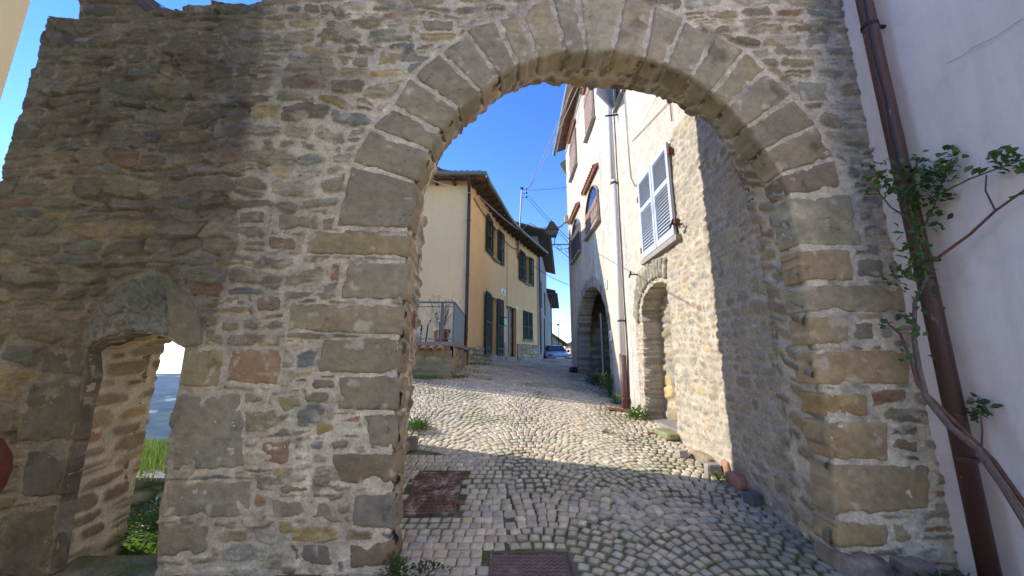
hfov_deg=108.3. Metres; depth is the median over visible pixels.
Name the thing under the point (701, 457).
loose stone
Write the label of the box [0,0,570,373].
sky
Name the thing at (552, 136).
overhead wire
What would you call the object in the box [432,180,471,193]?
overhead wire
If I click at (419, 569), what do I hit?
mossy weed
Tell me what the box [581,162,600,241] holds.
plank shutter window
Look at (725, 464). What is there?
loose stone
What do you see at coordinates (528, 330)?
shuttered window
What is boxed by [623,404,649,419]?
weed
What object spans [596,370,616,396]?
plant
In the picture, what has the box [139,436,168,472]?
grass
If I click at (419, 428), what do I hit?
weed
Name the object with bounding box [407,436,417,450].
loose stone
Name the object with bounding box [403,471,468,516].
access cover
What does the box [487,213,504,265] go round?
shuttered window
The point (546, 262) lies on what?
grey house
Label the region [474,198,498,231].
cable
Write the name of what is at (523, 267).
shuttered window
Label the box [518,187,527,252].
utility pole
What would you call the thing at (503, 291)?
street sign
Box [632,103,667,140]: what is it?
cable
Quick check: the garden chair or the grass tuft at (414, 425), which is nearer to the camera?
the grass tuft at (414, 425)
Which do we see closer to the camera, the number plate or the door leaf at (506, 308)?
the number plate
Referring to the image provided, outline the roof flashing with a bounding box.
[559,159,565,175]
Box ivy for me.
[116,496,161,552]
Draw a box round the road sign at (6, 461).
[0,437,12,491]
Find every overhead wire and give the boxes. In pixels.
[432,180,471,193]
[526,86,572,190]
[528,88,577,189]
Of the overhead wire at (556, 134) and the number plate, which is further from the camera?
the overhead wire at (556, 134)
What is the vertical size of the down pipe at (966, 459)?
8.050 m
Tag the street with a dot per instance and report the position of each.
(577, 418)
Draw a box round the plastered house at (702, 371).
[552,84,799,527]
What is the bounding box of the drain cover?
[605,406,633,411]
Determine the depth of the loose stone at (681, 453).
4.76 m
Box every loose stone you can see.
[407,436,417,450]
[569,367,576,372]
[654,428,679,439]
[675,449,687,457]
[689,450,713,463]
[704,462,721,475]
[721,459,730,476]
[725,471,747,490]
[743,490,763,506]
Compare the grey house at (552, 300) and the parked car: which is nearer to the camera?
the parked car
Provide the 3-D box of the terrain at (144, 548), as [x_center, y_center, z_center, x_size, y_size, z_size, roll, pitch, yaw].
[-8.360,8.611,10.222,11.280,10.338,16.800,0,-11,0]
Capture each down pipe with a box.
[464,175,470,351]
[607,105,630,408]
[855,0,1002,575]
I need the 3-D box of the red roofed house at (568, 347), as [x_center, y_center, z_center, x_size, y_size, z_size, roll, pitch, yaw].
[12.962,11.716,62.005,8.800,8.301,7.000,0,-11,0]
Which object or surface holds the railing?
on the terrace
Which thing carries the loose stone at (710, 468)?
on the street
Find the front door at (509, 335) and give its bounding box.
[506,306,512,356]
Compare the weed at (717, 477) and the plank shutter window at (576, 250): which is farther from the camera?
the plank shutter window at (576, 250)
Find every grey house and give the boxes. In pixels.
[515,221,555,358]
[547,288,558,344]
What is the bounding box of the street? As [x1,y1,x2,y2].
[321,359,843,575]
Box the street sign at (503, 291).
[500,288,505,295]
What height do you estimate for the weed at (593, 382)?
0.290 m
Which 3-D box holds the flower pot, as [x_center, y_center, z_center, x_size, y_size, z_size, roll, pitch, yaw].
[-1.800,1.222,9.391,0.470,0.330,0.470,0,-11,0]
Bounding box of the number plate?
[609,330,611,340]
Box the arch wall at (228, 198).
[0,0,960,575]
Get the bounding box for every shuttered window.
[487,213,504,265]
[520,249,533,286]
[523,310,534,341]
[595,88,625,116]
[629,142,682,277]
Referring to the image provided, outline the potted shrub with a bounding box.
[424,291,460,328]
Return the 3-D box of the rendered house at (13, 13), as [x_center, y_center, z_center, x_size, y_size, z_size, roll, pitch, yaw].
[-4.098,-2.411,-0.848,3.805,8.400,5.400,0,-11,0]
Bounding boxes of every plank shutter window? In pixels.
[566,118,577,182]
[568,201,581,265]
[580,87,595,142]
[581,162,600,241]
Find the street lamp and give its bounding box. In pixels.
[545,220,569,260]
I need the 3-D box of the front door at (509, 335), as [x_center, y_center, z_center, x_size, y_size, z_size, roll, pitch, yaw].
[-0.186,2.056,17.367,0.095,2.320,1.296,-4,-12,19]
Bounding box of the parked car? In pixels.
[544,345,570,358]
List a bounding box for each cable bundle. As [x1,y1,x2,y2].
[480,197,564,229]
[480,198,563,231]
[482,199,562,229]
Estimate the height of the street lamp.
1.810 m
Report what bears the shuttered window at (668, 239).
attached to the plastered house at (702, 371)
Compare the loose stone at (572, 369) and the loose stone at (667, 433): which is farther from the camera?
the loose stone at (572, 369)
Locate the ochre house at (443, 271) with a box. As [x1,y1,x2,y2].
[417,166,548,364]
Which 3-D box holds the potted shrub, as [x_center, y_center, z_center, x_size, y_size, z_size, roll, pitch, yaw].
[-1.812,0.619,9.536,1.022,0.995,0.589,2,-11,-11]
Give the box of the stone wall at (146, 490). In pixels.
[129,470,165,515]
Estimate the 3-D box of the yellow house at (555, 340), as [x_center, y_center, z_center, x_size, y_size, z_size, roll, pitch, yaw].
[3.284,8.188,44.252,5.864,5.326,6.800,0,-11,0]
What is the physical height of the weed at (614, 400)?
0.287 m
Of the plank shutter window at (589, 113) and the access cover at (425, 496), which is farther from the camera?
the plank shutter window at (589, 113)
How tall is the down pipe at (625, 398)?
10.401 m
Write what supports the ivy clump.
on the street
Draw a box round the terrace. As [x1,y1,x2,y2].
[413,342,467,379]
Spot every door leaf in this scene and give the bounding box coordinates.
[506,308,507,356]
[508,309,511,356]
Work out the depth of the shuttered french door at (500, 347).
15.35 m
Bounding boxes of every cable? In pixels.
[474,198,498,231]
[623,91,636,186]
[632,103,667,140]
[863,0,900,165]
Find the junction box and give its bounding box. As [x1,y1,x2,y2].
[564,215,567,223]
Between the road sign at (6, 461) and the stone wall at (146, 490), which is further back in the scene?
the stone wall at (146, 490)
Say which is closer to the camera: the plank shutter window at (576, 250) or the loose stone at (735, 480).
the loose stone at (735, 480)
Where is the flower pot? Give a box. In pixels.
[432,329,450,341]
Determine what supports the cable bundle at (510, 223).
attached to the street lamp
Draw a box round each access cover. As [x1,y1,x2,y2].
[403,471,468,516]
[488,551,574,575]
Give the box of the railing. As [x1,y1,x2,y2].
[419,301,464,344]
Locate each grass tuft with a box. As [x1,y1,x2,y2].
[407,414,431,430]
[413,373,442,378]
[452,374,468,377]
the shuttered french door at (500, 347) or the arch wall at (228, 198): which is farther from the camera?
the shuttered french door at (500, 347)
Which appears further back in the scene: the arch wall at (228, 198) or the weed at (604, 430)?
the weed at (604, 430)
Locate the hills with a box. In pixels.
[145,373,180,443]
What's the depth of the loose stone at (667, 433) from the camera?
5.47 m
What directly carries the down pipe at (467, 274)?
attached to the ochre house at (443, 271)
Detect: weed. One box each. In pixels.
[403,558,449,575]
[410,418,432,430]
[584,376,607,386]
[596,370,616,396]
[598,428,615,433]
[609,392,620,404]
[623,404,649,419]
[709,469,725,482]
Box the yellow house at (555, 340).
[552,333,567,345]
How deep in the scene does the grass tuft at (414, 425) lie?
5.50 m
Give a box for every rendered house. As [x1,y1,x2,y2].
[0,0,30,99]
[842,0,1023,575]
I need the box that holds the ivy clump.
[378,548,414,575]
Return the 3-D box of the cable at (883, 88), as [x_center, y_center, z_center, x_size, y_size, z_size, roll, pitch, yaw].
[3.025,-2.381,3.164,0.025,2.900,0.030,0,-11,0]
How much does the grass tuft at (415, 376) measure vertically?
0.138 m
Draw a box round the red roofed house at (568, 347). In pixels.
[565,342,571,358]
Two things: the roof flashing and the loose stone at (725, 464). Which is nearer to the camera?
the loose stone at (725, 464)
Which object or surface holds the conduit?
attached to the ochre house at (443, 271)
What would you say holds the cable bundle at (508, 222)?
attached to the street lamp
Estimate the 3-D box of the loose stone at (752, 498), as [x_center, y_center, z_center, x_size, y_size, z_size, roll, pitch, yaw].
[2.360,2.062,3.618,0.142,0.122,0.130,3,-12,-17]
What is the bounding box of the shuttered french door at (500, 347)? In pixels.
[485,290,503,355]
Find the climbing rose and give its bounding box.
[855,144,1023,527]
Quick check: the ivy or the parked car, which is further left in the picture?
the ivy
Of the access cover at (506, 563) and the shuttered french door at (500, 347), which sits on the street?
the access cover at (506, 563)
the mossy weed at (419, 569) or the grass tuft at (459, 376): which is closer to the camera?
the mossy weed at (419, 569)
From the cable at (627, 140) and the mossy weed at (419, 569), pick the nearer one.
the mossy weed at (419, 569)
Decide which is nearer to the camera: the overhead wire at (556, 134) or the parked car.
the overhead wire at (556, 134)
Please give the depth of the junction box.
16.00 m
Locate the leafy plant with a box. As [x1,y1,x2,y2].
[908,567,969,575]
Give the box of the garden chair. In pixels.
[419,320,430,341]
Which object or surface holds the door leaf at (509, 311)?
in the front door at (509, 335)
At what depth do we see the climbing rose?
2.61 m
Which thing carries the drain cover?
on the street
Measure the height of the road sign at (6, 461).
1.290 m
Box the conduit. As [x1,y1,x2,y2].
[537,279,537,325]
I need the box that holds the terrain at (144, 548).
[116,458,158,554]

